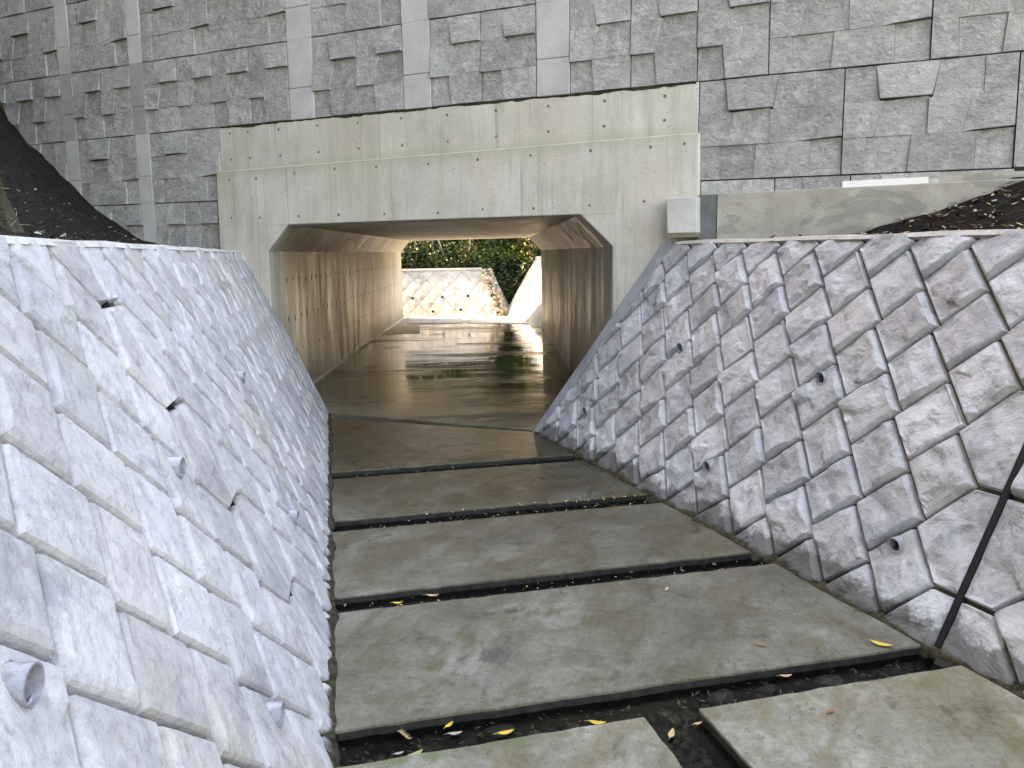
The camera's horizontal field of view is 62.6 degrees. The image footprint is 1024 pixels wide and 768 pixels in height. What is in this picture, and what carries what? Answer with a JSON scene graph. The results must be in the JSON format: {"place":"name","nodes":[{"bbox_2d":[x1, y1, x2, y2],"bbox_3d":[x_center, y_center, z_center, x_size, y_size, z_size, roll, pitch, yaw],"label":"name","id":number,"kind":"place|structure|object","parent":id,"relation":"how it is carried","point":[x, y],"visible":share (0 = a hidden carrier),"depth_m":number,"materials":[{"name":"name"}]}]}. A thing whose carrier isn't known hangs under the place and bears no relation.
{"place":"outdoors","nodes":[
{"label":"outdoors","id":0,"kind":"place"},
{"bbox_2d":[0,100,160,244],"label":"soil slope","id":1,"kind":"structure","parent":0,"point":[53,184],"depth_m":8.60,"materials":[{"name":"black soil"}]},
{"bbox_2d":[0,145,183,246],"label":"leaf litter","id":2,"kind":"object","parent":1,"relation":"on","point":[51,237],"visible":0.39,"depth_m":7.20,"materials":[{"name":"plant"}]},
{"bbox_2d":[314,322,571,431],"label":"culvert floor","id":3,"kind":"structure","parent":0,"point":[448,374],"depth_m":11.49,"materials":[{"name":"grey concrete"}]},
{"bbox_2d":[278,217,605,383],"bbox_3d":[-1.014,-1.659,15.148,4.273,2.749,14.778,-1,8,0],"label":"box culvert","id":4,"kind":"object","parent":3,"relation":"on","point":[341,293],"visible":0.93,"depth_m":12.21,"materials":[{"name":"concrete"}]},
{"bbox_2d":[383,315,536,333],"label":"outlet floor","id":5,"kind":"structure","parent":0,"point":[402,327],"depth_m":19.66,"materials":[{"name":"concrete"}]},
{"bbox_2d":[407,320,460,323],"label":"concrete slab","id":6,"kind":"structure","parent":5,"relation":"on","point":[430,321],"depth_m":20.97,"materials":[{"name":"white concrete"}]},
{"bbox_2d":[407,317,460,319],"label":"concrete slab","id":7,"kind":"structure","parent":5,"relation":"on","point":[434,318],"depth_m":22.01,"materials":[{"name":"white concrete"}]},
{"bbox_2d":[401,268,496,317],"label":"retaining wall","id":8,"kind":"structure","parent":5,"relation":"on","point":[445,292],"depth_m":22.94,"materials":[{"name":"beige stone"}]},
{"bbox_2d":[468,316,512,319],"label":"concrete slab","id":9,"kind":"structure","parent":5,"relation":"on","point":[484,317],"depth_m":21.99,"materials":[{"name":"white concrete"}]},
{"bbox_2d":[480,268,508,315],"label":"rubble slope","id":10,"kind":"structure","parent":5,"relation":"on","point":[499,301],"depth_m":22.93,"materials":[{"name":"beige stone"}]},
{"bbox_2d":[469,319,527,323],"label":"concrete slab","id":11,"kind":"structure","parent":5,"relation":"on","point":[504,321],"depth_m":20.72,"materials":[{"name":"white concrete"}]},
{"bbox_2d":[506,256,541,325],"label":"retaining wall","id":12,"kind":"structure","parent":5,"relation":"on","point":[525,305],"depth_m":21.63,"materials":[{"name":"white concrete"}]},
{"bbox_2d":[401,238,540,304],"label":"hillside","id":13,"kind":"structure","parent":0,"point":[432,265],"depth_m":24.14,"materials":[{"name":"green plant"}]},
{"bbox_2d":[401,238,540,303],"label":"undergrowth","id":14,"kind":"object","parent":13,"relation":"on","point":[507,249],"visible":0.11,"depth_m":23.96,"materials":[{"name":"green plant"}]},
{"bbox_2d":[332,459,943,767],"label":"soil","id":15,"kind":"structure","parent":0,"point":[688,744],"depth_m":3.15,"materials":[{"name":"black soil"}]},
{"bbox_2d":[396,729,411,738],"bbox_3d":[-0.379,1.219,2.946,0.028,0.023,0.114,-6,10,-32],"label":"cedar sprig","id":16,"kind":"object","parent":15,"relation":"on","point":[403,733],"visible":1,"depth_m":2.95,"materials":[{"name":"beige plant"}]},
{"bbox_2d":[407,749,422,755],"bbox_3d":[-0.333,1.242,2.821,0.083,0.009,0.024,-9,11,-43],"label":"fallen leaf","id":17,"kind":"object","parent":15,"relation":"on","point":[418,751],"visible":0.46,"depth_m":2.84,"materials":[{"name":"plant"}]},
{"bbox_2d":[446,731,461,734],"bbox_3d":[-0.206,1.222,2.950,0.063,0.007,0.020,-1,8,0],"label":"fallen leaf","id":18,"kind":"object","parent":15,"relation":"on","point":[454,733],"visible":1,"depth_m":2.95,"materials":[{"name":"white plant"}]},
{"bbox_2d":[493,729,513,734],"bbox_3d":[-0.031,1.219,2.948,0.079,0.009,0.023,-3,9,-16],"label":"fallen leaf","id":19,"kind":"object","parent":15,"relation":"on","point":[505,732],"visible":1,"depth_m":2.95,"materials":[{"name":"yellow plant"}]},
{"bbox_2d":[424,493,644,517],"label":"leaf litter","id":20,"kind":"object","parent":15,"relation":"on","point":[549,503],"visible":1,"depth_m":5.64,"materials":[{"name":"brown plant"}]},
{"bbox_2d":[344,459,761,607],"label":"leaf litter","id":21,"kind":"object","parent":15,"relation":"on","point":[538,583],"visible":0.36,"depth_m":4.49,"materials":[{"name":"brown plant"}]},
{"bbox_2d":[586,720,605,723],"bbox_3d":[0.296,1.206,3.006,0.078,0.009,0.024,-1,8,0],"label":"fallen leaf","id":22,"kind":"object","parent":15,"relation":"on","point":[596,722],"visible":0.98,"depth_m":3.01,"materials":[{"name":"yellow plant"}]},
{"bbox_2d":[668,728,674,738],"bbox_3d":[0.550,1.215,2.918,0.022,0.009,0.077,3,9,24],"label":"fallen leaf","id":23,"kind":"object","parent":15,"relation":"on","point":[671,733],"visible":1,"depth_m":2.93,"materials":[{"name":"beige plant"}]},
{"bbox_2d":[862,177,1023,234],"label":"soil bank","id":24,"kind":"structure","parent":0,"point":[1013,218],"depth_m":5.69,"materials":[{"name":"black soil"}]},
{"bbox_2d":[770,181,1023,237],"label":"leaf litter","id":25,"kind":"object","parent":24,"relation":"on","point":[975,210],"visible":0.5,"depth_m":5.76,"materials":[{"name":"plant"}]},
{"bbox_2d":[847,181,1023,234],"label":"dry straw","id":26,"kind":"object","parent":24,"relation":"on","point":[942,227],"visible":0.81,"depth_m":5.82,"materials":[{"name":"grey plant"}]},
{"label":"stream bed","id":27,"kind":"structure","parent":0,"visible":0},
{"bbox_2d":[0,235,339,767],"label":"retaining wall","id":28,"kind":"structure","parent":27,"relation":"on","point":[165,596],"depth_m":2.45,"materials":[{"name":"stone"}]},
{"bbox_2d":[322,413,338,767],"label":"dirt fillet","id":29,"kind":"object","parent":28,"relation":"attached to","point":[333,619],"visible":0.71,"depth_m":3.82,"materials":[{"name":"brown soil"}]},
{"bbox_2d":[330,418,574,476],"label":"concrete slab","id":30,"kind":"structure","parent":27,"relation":"on","point":[363,447],"depth_m":7.35,"materials":[{"name":"grey concrete"}]},
{"bbox_2d":[216,82,700,324],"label":"head wall","id":31,"kind":"structure","parent":27,"relation":"on","point":[612,171],"depth_m":7.93,"materials":[{"name":"concrete"}]},
{"bbox_2d":[331,460,646,526],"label":"concrete slab","id":32,"kind":"structure","parent":27,"relation":"on","point":[383,498],"depth_m":5.92,"materials":[{"name":"grey concrete"}]},
{"bbox_2d":[338,717,681,767],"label":"concrete slab","id":33,"kind":"structure","parent":27,"relation":"on","point":[634,743],"depth_m":2.77,"materials":[{"name":"grey concrete"}]},
{"bbox_2d":[332,502,750,604],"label":"concrete slab","id":34,"kind":"structure","parent":27,"relation":"on","point":[373,564],"depth_m":4.71,"materials":[{"name":"grey concrete"}]},
{"bbox_2d":[334,563,919,741],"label":"concrete slab","id":35,"kind":"structure","parent":27,"relation":"on","point":[414,666],"depth_m":3.54,"materials":[{"name":"grey concrete"}]},
{"bbox_2d":[864,639,891,645],"bbox_3d":[1.522,1.075,3.501,0.109,0.012,0.031,5,10,37],"label":"fallen leaf","id":36,"kind":"object","parent":35,"relation":"on","point":[879,643],"visible":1,"depth_m":3.50,"materials":[{"name":"yellow plant"}]},
{"bbox_2d":[532,229,1023,693],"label":"retaining wall","id":37,"kind":"structure","parent":27,"relation":"on","point":[843,415],"depth_m":4.47,"materials":[{"name":"grey stone"}]},
{"bbox_2d":[667,197,699,237],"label":"concrete block","id":38,"kind":"structure","parent":37,"relation":"on","point":[683,217],"depth_m":6.91,"materials":[{"name":"grey concrete"}]},
{"bbox_2d":[698,194,717,239],"bbox_3d":[1.641,-1.305,7.005,0.159,0.520,0.140,3,9,27],"label":"mortar post","id":39,"kind":"object","parent":37,"relation":"on","point":[708,216],"visible":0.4,"depth_m":6.93,"materials":[{"name":"grey concrete"}]},
{"bbox_2d":[534,431,1023,699],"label":"dirt fillet","id":40,"kind":"object","parent":37,"relation":"attached to","point":[1015,688],"visible":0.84,"depth_m":4.03,"materials":[{"name":"brown soil"}]},
{"bbox_2d":[699,665,1023,767],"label":"concrete slab","id":41,"kind":"structure","parent":27,"relation":"on","point":[960,716],"depth_m":2.90,"materials":[{"name":"grey concrete"}]},
{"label":"embankment","id":42,"kind":"structure","parent":0,"visible":0},
{"bbox_2d":[0,0,1023,248],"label":"panel wall","id":43,"kind":"structure","parent":42,"relation":"on","point":[120,112],"depth_m":7.69,"materials":[{"name":"grey"}]},
{"bbox_2d":[717,171,1023,238],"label":"kerb beam","id":44,"kind":"structure","parent":43,"relation":"attached to","point":[857,207],"depth_m":6.45,"materials":[{"name":"concrete"}]}
]}

